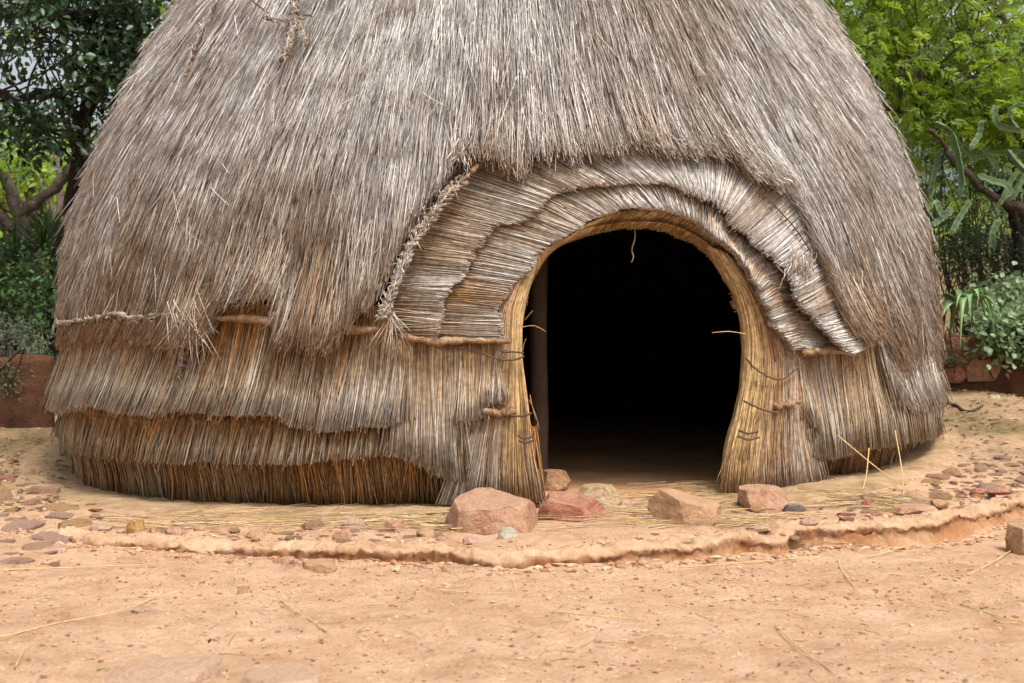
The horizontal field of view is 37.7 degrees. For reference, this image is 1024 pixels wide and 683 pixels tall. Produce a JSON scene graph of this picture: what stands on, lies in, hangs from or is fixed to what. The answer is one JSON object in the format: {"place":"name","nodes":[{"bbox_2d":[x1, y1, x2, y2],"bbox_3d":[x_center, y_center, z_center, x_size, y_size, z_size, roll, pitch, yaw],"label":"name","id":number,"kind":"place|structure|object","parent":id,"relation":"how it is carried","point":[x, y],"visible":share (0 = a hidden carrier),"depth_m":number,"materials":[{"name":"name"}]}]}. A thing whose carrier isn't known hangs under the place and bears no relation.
{"place":"outdoors","nodes":[
{"label":"outdoors","id":0,"kind":"place"},
{"bbox_2d":[0,193,1022,248],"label":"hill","id":1,"kind":"structure","parent":0,"point":[979,215],"depth_m":24.62,"materials":[{"name":"green plant"}]},
{"bbox_2d":[0,235,1023,682],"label":"ground","id":2,"kind":"structure","parent":0,"point":[950,627],"depth_m":5.67,"materials":[{"name":"soil"}]},
{"bbox_2d":[0,491,12,499],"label":"stone","id":3,"kind":"object","parent":2,"relation":"on","point":[6,495],"visible":0.72,"depth_m":8.66,"materials":[{"name":"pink stone"}]},
{"bbox_2d":[0,474,18,480],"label":"stone","id":4,"kind":"object","parent":2,"relation":"on","point":[10,477],"visible":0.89,"depth_m":9.46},
{"bbox_2d":[0,557,34,563],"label":"stone","id":5,"kind":"object","parent":2,"relation":"on","point":[21,560],"visible":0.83,"depth_m":6.65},
{"bbox_2d":[0,239,42,278],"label":"spiky plant","id":6,"kind":"object","parent":2,"relation":"on","point":[1,264],"visible":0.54,"depth_m":12.87,"materials":[{"name":"green plant"}]},
{"bbox_2d":[1,520,45,531],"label":"stone","id":7,"kind":"object","parent":2,"relation":"on","point":[15,525],"visible":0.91,"depth_m":7.50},
{"bbox_2d":[0,213,51,345],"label":"bush","id":8,"kind":"object","parent":2,"relation":"on","point":[4,276],"visible":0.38,"depth_m":12.79,"materials":[{"name":"green plant"}]},
{"bbox_2d":[0,206,51,262],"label":"spiky plant","id":9,"kind":"object","parent":2,"relation":"on","point":[15,239],"visible":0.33,"depth_m":13.30,"materials":[{"name":"green plant"}]},
{"bbox_2d":[0,207,53,355],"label":"bush","id":10,"kind":"object","parent":2,"relation":"on","point":[5,245],"visible":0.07,"depth_m":14.78,"materials":[{"name":"green plant"}]},
{"bbox_2d":[0,354,54,427],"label":"planter wall","id":11,"kind":"structure","parent":2,"relation":"on","point":[28,412],"depth_m":11.37,"materials":[{"name":"red ceramic"}]},
{"bbox_2d":[0,346,34,408],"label":"succulent","id":12,"kind":"object","parent":11,"relation":"in","point":[13,376],"visible":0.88,"depth_m":11.25,"materials":[{"name":"green plant"}]},
{"bbox_2d":[0,307,57,361],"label":"bush","id":13,"kind":"object","parent":11,"relation":"in","point":[7,339],"visible":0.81,"depth_m":11.79,"materials":[{"name":"green plant"}]},
{"bbox_2d":[0,211,60,256],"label":"spiky plant","id":14,"kind":"object","parent":2,"relation":"on","point":[41,239],"visible":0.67,"depth_m":13.02,"materials":[{"name":"green plant"}]},
{"bbox_2d":[0,235,62,355],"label":"bush","id":15,"kind":"object","parent":2,"relation":"on","point":[38,304],"visible":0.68,"depth_m":12.61,"materials":[{"name":"green plant"}]},
{"bbox_2d":[20,498,42,505],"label":"stone","id":16,"kind":"object","parent":2,"relation":"on","point":[28,502],"visible":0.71,"depth_m":8.39,"materials":[{"name":"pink stone"}]},
{"bbox_2d":[5,198,63,237],"bbox_3d":[-4.374,-1.160,14.166,0.747,0.458,0.834,1,2,41],"label":"spiky plant","id":17,"kind":"object","parent":2,"relation":"on","point":[50,217],"visible":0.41,"depth_m":14.13,"materials":[{"name":"green plant"}]},
{"bbox_2d":[0,73,69,289],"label":"leaning tree","id":18,"kind":"object","parent":2,"relation":"on","point":[35,202],"visible":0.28,"depth_m":14.92,"materials":[{"name":"brown plant"}]},
{"bbox_2d":[0,438,71,512],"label":"dark leaf litter","id":19,"kind":"object","parent":2,"relation":"on","point":[29,492],"visible":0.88,"depth_m":8.83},
{"bbox_2d":[21,541,52,550],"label":"stone","id":20,"kind":"object","parent":2,"relation":"on","point":[38,545],"visible":0.61,"depth_m":6.97,"materials":[{"name":"beige stone"}]},
{"bbox_2d":[26,486,60,493],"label":"stone","id":21,"kind":"object","parent":2,"relation":"on","point":[42,490],"visible":0.52,"depth_m":8.92,"materials":[{"name":"pink stone"}]},
{"bbox_2d":[39,152,62,242],"bbox_3d":[-5.363,-1.472,17.466,0.278,1.525,0.118,0,2,0],"label":"slender tree","id":22,"kind":"object","parent":2,"relation":"on","point":[59,200],"visible":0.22,"depth_m":17.43,"materials":[{"name":"grey wood"}]},
{"bbox_2d":[31,531,71,543],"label":"stone","id":23,"kind":"object","parent":2,"relation":"on","point":[50,537],"visible":0.72,"depth_m":7.20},
{"bbox_2d":[0,111,104,275],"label":"tree","id":24,"kind":"object","parent":2,"relation":"on","point":[31,190],"visible":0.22,"depth_m":18.78,"materials":[{"name":"green plant"}]},
{"bbox_2d":[42,544,68,549],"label":"stone","id":25,"kind":"object","parent":2,"relation":"on","point":[57,547],"visible":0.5,"depth_m":6.96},
{"bbox_2d":[37,503,79,511],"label":"stone","id":26,"kind":"object","parent":2,"relation":"on","point":[62,507],"visible":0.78,"depth_m":8.08,"materials":[{"name":"yellow stone"}]},
{"bbox_2d":[45,512,73,519],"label":"stone","id":27,"kind":"object","parent":2,"relation":"on","point":[61,515],"visible":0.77,"depth_m":7.80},
{"bbox_2d":[58,518,92,528],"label":"stone","id":28,"kind":"object","parent":2,"relation":"on","point":[79,522],"visible":0.6,"depth_m":7.55,"materials":[{"name":"yellow stone"}]},
{"bbox_2d":[0,563,159,569],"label":"dry stalk","id":29,"kind":"object","parent":2,"relation":"on","point":[77,567],"visible":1,"depth_m":6.47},
{"bbox_2d":[0,591,167,637],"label":"dry stalk","id":30,"kind":"object","parent":2,"relation":"on","point":[80,618],"visible":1,"depth_m":5.43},
{"bbox_2d":[0,0,174,367],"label":"broadleaf tree","id":31,"kind":"object","parent":2,"relation":"on","point":[102,46],"visible":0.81,"depth_m":12.40,"materials":[{"name":"green plant"}]},
{"bbox_2d":[89,523,111,531],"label":"stone","id":32,"kind":"object","parent":2,"relation":"on","point":[98,527],"visible":0.91,"depth_m":7.38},
{"bbox_2d":[127,518,144,533],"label":"stone","id":33,"kind":"object","parent":2,"relation":"on","point":[134,525],"visible":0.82,"depth_m":7.28,"materials":[{"name":"yellow stone"}]},
{"bbox_2d":[131,606,150,612],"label":"stone","id":34,"kind":"object","parent":2,"relation":"on","point":[141,609],"visible":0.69,"depth_m":5.59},
{"bbox_2d":[105,656,220,682],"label":"stone","id":35,"kind":"object","parent":2,"relation":"on","point":[188,669],"visible":0.96,"depth_m":4.62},
{"bbox_2d":[193,524,208,530],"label":"stone","id":36,"kind":"object","parent":2,"relation":"on","point":[201,527],"visible":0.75,"depth_m":7.26,"materials":[{"name":"beige stone"}]},
{"bbox_2d":[208,526,230,534],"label":"stone","id":37,"kind":"object","parent":2,"relation":"on","point":[220,530],"visible":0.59,"depth_m":7.21,"materials":[{"name":"pink stone"}]},
{"bbox_2d":[237,585,249,593],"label":"stone","id":38,"kind":"object","parent":2,"relation":"on","point":[243,589],"visible":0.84,"depth_m":5.97,"materials":[{"name":"beige stone"}]},
{"bbox_2d":[245,529,265,537],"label":"stone","id":39,"kind":"object","parent":2,"relation":"on","point":[259,533],"visible":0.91,"depth_m":7.11,"materials":[{"name":"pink stone"}]},
{"bbox_2d":[241,662,318,682],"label":"stone","id":40,"kind":"object","parent":2,"relation":"on","point":[292,672],"visible":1,"depth_m":4.55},
{"bbox_2d":[276,556,294,564],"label":"stone","id":41,"kind":"object","parent":2,"relation":"on","point":[288,560],"visible":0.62,"depth_m":6.61,"materials":[{"name":"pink stone"}]},
{"bbox_2d":[285,535,302,540],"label":"stone","id":42,"kind":"object","parent":2,"relation":"on","point":[292,537],"visible":0.81,"depth_m":6.99,"materials":[{"name":"brown stone"}]},
{"bbox_2d":[276,596,324,629],"bbox_3d":[-0.788,0.999,5.539,0.009,0.006,0.651,-1,2,-24],"label":"dry stalk","id":43,"kind":"object","parent":2,"relation":"on","point":[299,612],"visible":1,"depth_m":5.54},
{"bbox_2d":[302,521,324,529],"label":"stone","id":44,"kind":"object","parent":2,"relation":"on","point":[309,525],"visible":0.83,"depth_m":7.31,"materials":[{"name":"brown stone"}]},
{"bbox_2d":[302,558,336,573],"bbox_3d":[-0.835,0.986,6.497,0.157,0.073,0.188,0,2,0],"label":"stone","id":45,"kind":"object","parent":2,"relation":"on","point":[324,565],"visible":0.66,"depth_m":6.44,"materials":[{"name":"beige stone"}]},
{"bbox_2d":[332,529,351,540],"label":"stone","id":46,"kind":"object","parent":2,"relation":"on","point":[343,534],"visible":0.75,"depth_m":6.94,"materials":[{"name":"pink stone"}]},
{"bbox_2d":[342,517,364,527],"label":"stone","id":47,"kind":"object","parent":2,"relation":"on","point":[350,521],"visible":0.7,"depth_m":7.24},
{"bbox_2d":[383,520,403,530],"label":"stone","id":48,"kind":"object","parent":2,"relation":"on","point":[394,525],"visible":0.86,"depth_m":7.13,"materials":[{"name":"pink stone"}]},
{"bbox_2d":[416,528,433,536],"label":"stone","id":49,"kind":"object","parent":2,"relation":"on","point":[423,532],"visible":0.88,"depth_m":7.00,"materials":[{"name":"beige stone"}]},
{"bbox_2d":[441,564,465,572],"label":"stone","id":50,"kind":"object","parent":2,"relation":"on","point":[455,568],"visible":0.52,"depth_m":6.40,"materials":[{"name":"beige stone"}]},
{"bbox_2d":[463,535,477,543],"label":"stone","id":51,"kind":"object","parent":2,"relation":"on","point":[471,539],"visible":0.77,"depth_m":6.78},
{"bbox_2d":[14,0,954,520],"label":"thatched hut","id":52,"kind":"object","parent":2,"relation":"on","point":[424,256],"visible":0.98,"depth_m":8.17,"materials":[{"name":"plant"}]},
{"bbox_2d":[541,469,570,490],"bbox_3d":[0.236,0.784,8.419,0.192,0.142,0.196,0,2,0],"label":"rock","id":53,"kind":"object","parent":52,"relation":"on","point":[557,480],"visible":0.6,"depth_m":8.34,"materials":[{"name":"beige stone"}]},
{"bbox_2d":[445,487,538,535],"bbox_3d":[-0.095,0.820,7.208,0.454,0.203,0.345,0,2,0],"label":"boulder","id":54,"kind":"object","parent":2,"relation":"on","point":[485,511],"visible":0.88,"depth_m":7.10,"materials":[{"name":"pink stone"}]},
{"bbox_2d":[32,144,958,261],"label":"undergrowth","id":55,"kind":"object","parent":2,"relation":"on","point":[925,181],"depth_m":14.74,"materials":[{"name":"green plant"}]},
{"bbox_2d":[496,527,517,538],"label":"stone","id":56,"kind":"object","parent":2,"relation":"on","point":[507,532],"visible":0.9,"depth_m":6.89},
{"bbox_2d":[2,560,1017,682],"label":"dry leaf bits","id":57,"kind":"object","parent":2,"relation":"on","point":[594,612],"visible":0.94,"depth_m":5.25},
{"bbox_2d":[0,516,1023,682],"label":"pebbles","id":58,"kind":"object","parent":2,"relation":"on","point":[984,660],"visible":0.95,"depth_m":5.75,"materials":[{"name":"stone"}]},
{"bbox_2d":[0,0,1023,274],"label":"wood","id":59,"kind":"object","parent":2,"relation":"on","point":[840,28],"visible":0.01,"depth_m":24.94,"materials":[{"name":"green plant"}]},
{"bbox_2d":[0,389,1023,538],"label":"gravel","id":60,"kind":"structure","parent":2,"relation":"on","point":[43,509],"depth_m":7.66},
{"bbox_2d":[0,398,1023,682],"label":"straw bits","id":61,"kind":"object","parent":2,"relation":"on","point":[574,604],"visible":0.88,"depth_m":5.64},
{"bbox_2d":[0,388,1023,485],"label":"leaf litter","id":62,"kind":"object","parent":2,"relation":"on","point":[951,442],"visible":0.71,"depth_m":10.50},
{"bbox_2d":[80,480,969,545],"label":"straw litter","id":63,"kind":"object","parent":2,"relation":"on","point":[643,510],"visible":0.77,"depth_m":7.55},
{"bbox_2d":[40,490,1023,568],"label":"kerb","id":64,"kind":"structure","parent":2,"relation":"on","point":[929,528],"depth_m":6.93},
{"bbox_2d":[165,527,186,534],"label":"stone","id":65,"kind":"object","parent":64,"relation":"on","point":[175,531],"visible":0.8,"depth_m":7.18,"materials":[{"name":"pink stone"}]},
{"bbox_2d":[0,487,1017,574],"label":"kerb crumbs","id":66,"kind":"object","parent":64,"relation":"on","point":[548,567],"visible":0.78,"depth_m":6.84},
{"bbox_2d":[747,525,770,530],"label":"stone","id":67,"kind":"object","parent":64,"relation":"on","point":[757,527],"visible":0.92,"depth_m":7.08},
{"bbox_2d":[779,533,801,542],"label":"stone","id":68,"kind":"object","parent":64,"relation":"on","point":[795,538],"visible":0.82,"depth_m":7.01,"materials":[{"name":"beige stone"}]},
{"bbox_2d":[799,519,818,525],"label":"stone","id":69,"kind":"object","parent":64,"relation":"on","point":[807,522],"visible":1,"depth_m":7.01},
{"bbox_2d":[887,503,935,513],"bbox_3d":[2.039,0.848,7.622,0.241,0.034,0.214,0,2,-12],"label":"stone","id":70,"kind":"object","parent":64,"relation":"on","point":[907,508],"visible":0.98,"depth_m":7.57,"materials":[{"name":"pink stone"}]},
{"bbox_2d":[930,499,946,507],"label":"stone","id":71,"kind":"object","parent":64,"relation":"on","point":[939,503],"visible":0.99,"depth_m":7.73,"materials":[{"name":"beige stone"}]},
{"bbox_2d":[986,487,1010,494],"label":"stone","id":72,"kind":"object","parent":64,"relation":"on","point":[998,491],"visible":1,"depth_m":8.07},
{"bbox_2d":[538,491,611,521],"bbox_3d":[0.322,0.815,7.442,0.392,0.144,0.199,0,2,0],"label":"rock","id":73,"kind":"object","parent":2,"relation":"on","point":[562,504],"visible":0.92,"depth_m":7.37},
{"bbox_2d":[552,610,644,619],"bbox_3d":[0.315,1.006,5.515,0.358,0.007,0.016,1,2,22],"label":"dry stalk","id":74,"kind":"object","parent":2,"relation":"on","point":[596,615],"visible":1,"depth_m":5.51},
{"bbox_2d":[578,483,621,505],"bbox_3d":[0.446,0.807,7.862,0.256,0.114,0.212,0,2,0],"label":"rock","id":75,"kind":"object","parent":2,"relation":"on","point":[605,494],"visible":0.66,"depth_m":7.79,"materials":[{"name":"beige stone"}]},
{"bbox_2d":[615,561,625,568],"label":"stone","id":76,"kind":"object","parent":2,"relation":"on","point":[620,564],"visible":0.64,"depth_m":6.52,"materials":[{"name":"pink stone"}]},
{"bbox_2d":[647,488,720,524],"bbox_3d":[0.843,0.809,7.327,0.356,0.177,0.251,0,2,0],"label":"boulder","id":77,"kind":"object","parent":2,"relation":"on","point":[670,504],"visible":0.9,"depth_m":7.27,"materials":[{"name":"beige stone"}]},
{"bbox_2d":[680,555,824,567],"bbox_3d":[1.080,0.976,6.655,0.771,0.008,0.021,-1,2,-25],"label":"dry stalk","id":78,"kind":"object","parent":2,"relation":"on","point":[743,562],"visible":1,"depth_m":6.61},
{"bbox_2d":[737,484,788,512],"bbox_3d":[1.285,0.802,7.674,0.267,0.124,0.274,0,2,0],"label":"rock","id":79,"kind":"object","parent":2,"relation":"on","point":[762,498],"visible":0.98,"depth_m":7.59,"materials":[{"name":"pink stone"}]},
{"bbox_2d":[782,503,805,511],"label":"stone","id":80,"kind":"object","parent":2,"relation":"on","point":[794,507],"visible":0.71,"depth_m":7.53,"materials":[{"name":"grey stone"}]},
{"bbox_2d":[774,624,834,672],"bbox_3d":[0.967,1.022,5.020,0.019,0.006,0.705,0,2,-5],"label":"dry stalk","id":81,"kind":"object","parent":2,"relation":"on","point":[802,649],"visible":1,"depth_m":4.98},
{"bbox_2d":[856,494,882,501],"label":"stone","id":82,"kind":"object","parent":2,"relation":"on","point":[865,496],"visible":0.55,"depth_m":7.82,"materials":[{"name":"brown stone"}]},
{"bbox_2d":[861,509,882,515],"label":"stone","id":83,"kind":"object","parent":2,"relation":"on","point":[871,511],"visible":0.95,"depth_m":7.50,"materials":[{"name":"brown stone"}]},
{"bbox_2d":[837,435,909,490],"bbox_3d":[2.001,0.686,8.176,0.460,0.335,0.053,1,2,21],"label":"dry stalk","id":84,"kind":"object","parent":2,"relation":"on","point":[871,463],"visible":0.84,"depth_m":8.17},
{"bbox_2d":[894,430,903,493],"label":"dry stalk","id":85,"kind":"object","parent":2,"relation":"on","point":[900,460],"visible":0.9,"depth_m":8.39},
{"bbox_2d":[905,490,928,500],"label":"stone","id":86,"kind":"object","parent":2,"relation":"on","point":[921,494],"visible":0.65,"depth_m":7.96,"materials":[{"name":"beige stone"}]},
{"bbox_2d":[841,0,1003,245],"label":"shrub","id":87,"kind":"object","parent":2,"relation":"on","point":[916,154],"visible":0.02,"depth_m":16.66,"materials":[{"name":"green plant"}]},
{"bbox_2d":[825,0,1023,203],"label":"feathery tree","id":88,"kind":"object","parent":2,"relation":"on","point":[947,87],"visible":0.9,"depth_m":12.76,"materials":[{"name":"green plant"}]},
{"bbox_2d":[825,0,850,18],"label":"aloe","id":89,"kind":"object","parent":88,"relation":"attached to","point":[831,3],"visible":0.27,"depth_m":14.37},
{"bbox_2d":[920,479,942,483],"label":"stone","id":90,"kind":"object","parent":2,"relation":"on","point":[936,481],"visible":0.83,"depth_m":8.51,"materials":[{"name":"yellow stone"}]},
{"bbox_2d":[925,473,949,479],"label":"stone","id":91,"kind":"object","parent":2,"relation":"on","point":[938,476],"visible":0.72,"depth_m":8.67,"materials":[{"name":"brown stone"}]},
{"bbox_2d":[929,491,952,499],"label":"stone","id":92,"kind":"object","parent":2,"relation":"on","point":[940,495],"visible":0.71,"depth_m":7.96,"materials":[{"name":"brown stone"}]},
{"bbox_2d":[923,196,971,228],"bbox_3d":[3.838,-1.166,13.522,0.647,0.319,0.713,0,2,0],"label":"grey aloe","id":93,"kind":"object","parent":2,"relation":"on","point":[935,215],"visible":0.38,"depth_m":13.58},
{"bbox_2d":[941,467,960,475],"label":"stone","id":94,"kind":"object","parent":2,"relation":"on","point":[950,471],"visible":0.77,"depth_m":8.82,"materials":[{"name":"beige stone"}]},
{"bbox_2d":[893,97,1023,334],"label":"shrub","id":95,"kind":"object","parent":2,"relation":"on","point":[943,184],"visible":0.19,"depth_m":14.46,"materials":[{"name":"green plant"}]},
{"bbox_2d":[948,401,982,412],"bbox_3d":[3.409,0.477,11.282,0.197,0.074,0.568,0,2,0],"label":"fallen stick","id":96,"kind":"object","parent":2,"relation":"on","point":[959,406],"visible":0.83,"depth_m":11.12,"materials":[{"name":"wood"}]},
{"bbox_2d":[926,196,1007,334],"bbox_3d":[4.277,-0.463,14.309,0.986,1.846,1.237,0,2,15],"label":"dark shrub","id":97,"kind":"object","parent":2,"relation":"on","point":[951,250],"visible":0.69,"depth_m":14.16,"materials":[{"name":"green plant"}]},
{"bbox_2d":[910,156,1023,328],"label":"grey shrub","id":98,"kind":"object","parent":2,"relation":"on","point":[966,191],"visible":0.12,"depth_m":15.01,"materials":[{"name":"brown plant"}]},
{"bbox_2d":[927,100,1023,249],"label":"tree cactus","id":99,"kind":"object","parent":2,"relation":"on","point":[1004,199],"visible":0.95,"depth_m":12.30,"materials":[{"name":"green plant"}]},
{"bbox_2d":[969,488,986,494],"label":"stone","id":100,"kind":"object","parent":2,"relation":"on","point":[982,491],"visible":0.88,"depth_m":8.19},
{"bbox_2d":[937,210,1023,333],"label":"dark shrub","id":101,"kind":"object","parent":2,"relation":"on","point":[1004,258],"visible":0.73,"depth_m":13.71,"materials":[{"name":"green plant"}]},
{"bbox_2d":[942,332,1023,396],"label":"stone wall","id":102,"kind":"structure","parent":2,"relation":"on","point":[975,374],"depth_m":12.02,"materials":[{"name":"red stone"}]},
{"bbox_2d":[941,327,971,372],"bbox_3d":[3.461,0.095,11.892,0.415,0.432,0.308,0,2,0],"label":"succulent","id":103,"kind":"object","parent":102,"relation":"on","point":[951,360],"visible":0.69,"depth_m":11.88,"materials":[{"name":"green plant"}]},
{"bbox_2d":[938,288,1003,345],"bbox_3d":[3.486,-0.183,11.693,0.587,0.468,0.652,0,2,0],"label":"aloe","id":104,"kind":"object","parent":102,"relation":"on","point":[961,301],"visible":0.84,"depth_m":11.61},
{"bbox_2d":[951,291,1023,382],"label":"groundcover","id":105,"kind":"object","parent":102,"relation":"on","point":[1012,320],"visible":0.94,"depth_m":11.87,"materials":[{"name":"green plant"}]},
{"bbox_2d":[964,261,1023,314],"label":"groundcover","id":106,"kind":"object","parent":102,"relation":"on","point":[1011,285],"visible":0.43,"depth_m":12.42,"materials":[{"name":"green plant"}]},
{"bbox_2d":[976,483,1004,489],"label":"stone","id":107,"kind":"object","parent":2,"relation":"on","point":[986,486],"visible":0.44,"depth_m":8.27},
{"bbox_2d":[964,604,1023,622],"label":"dry stalk","id":108,"kind":"object","parent":2,"relation":"on","point":[993,614],"visible":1,"depth_m":5.57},
{"bbox_2d":[966,162,1023,283],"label":"dark tree","id":109,"kind":"object","parent":2,"relation":"on","point":[1018,225],"visible":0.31,"depth_m":13.54,"materials":[{"name":"brown plant"}]},
{"bbox_2d":[993,454,1010,460],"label":"stone","id":110,"kind":"object","parent":2,"relation":"on","point":[1000,457],"visible":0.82,"depth_m":9.39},
{"bbox_2d":[1005,519,1023,554],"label":"rock","id":111,"kind":"object","parent":2,"relation":"on","point":[1014,539],"visible":0.88,"depth_m":6.99,"materials":[{"name":"beige stone"}]},
{"bbox_2d":[0,0,1023,197],"label":"sky","id":112,"kind":"structure","parent":0,"point":[29,68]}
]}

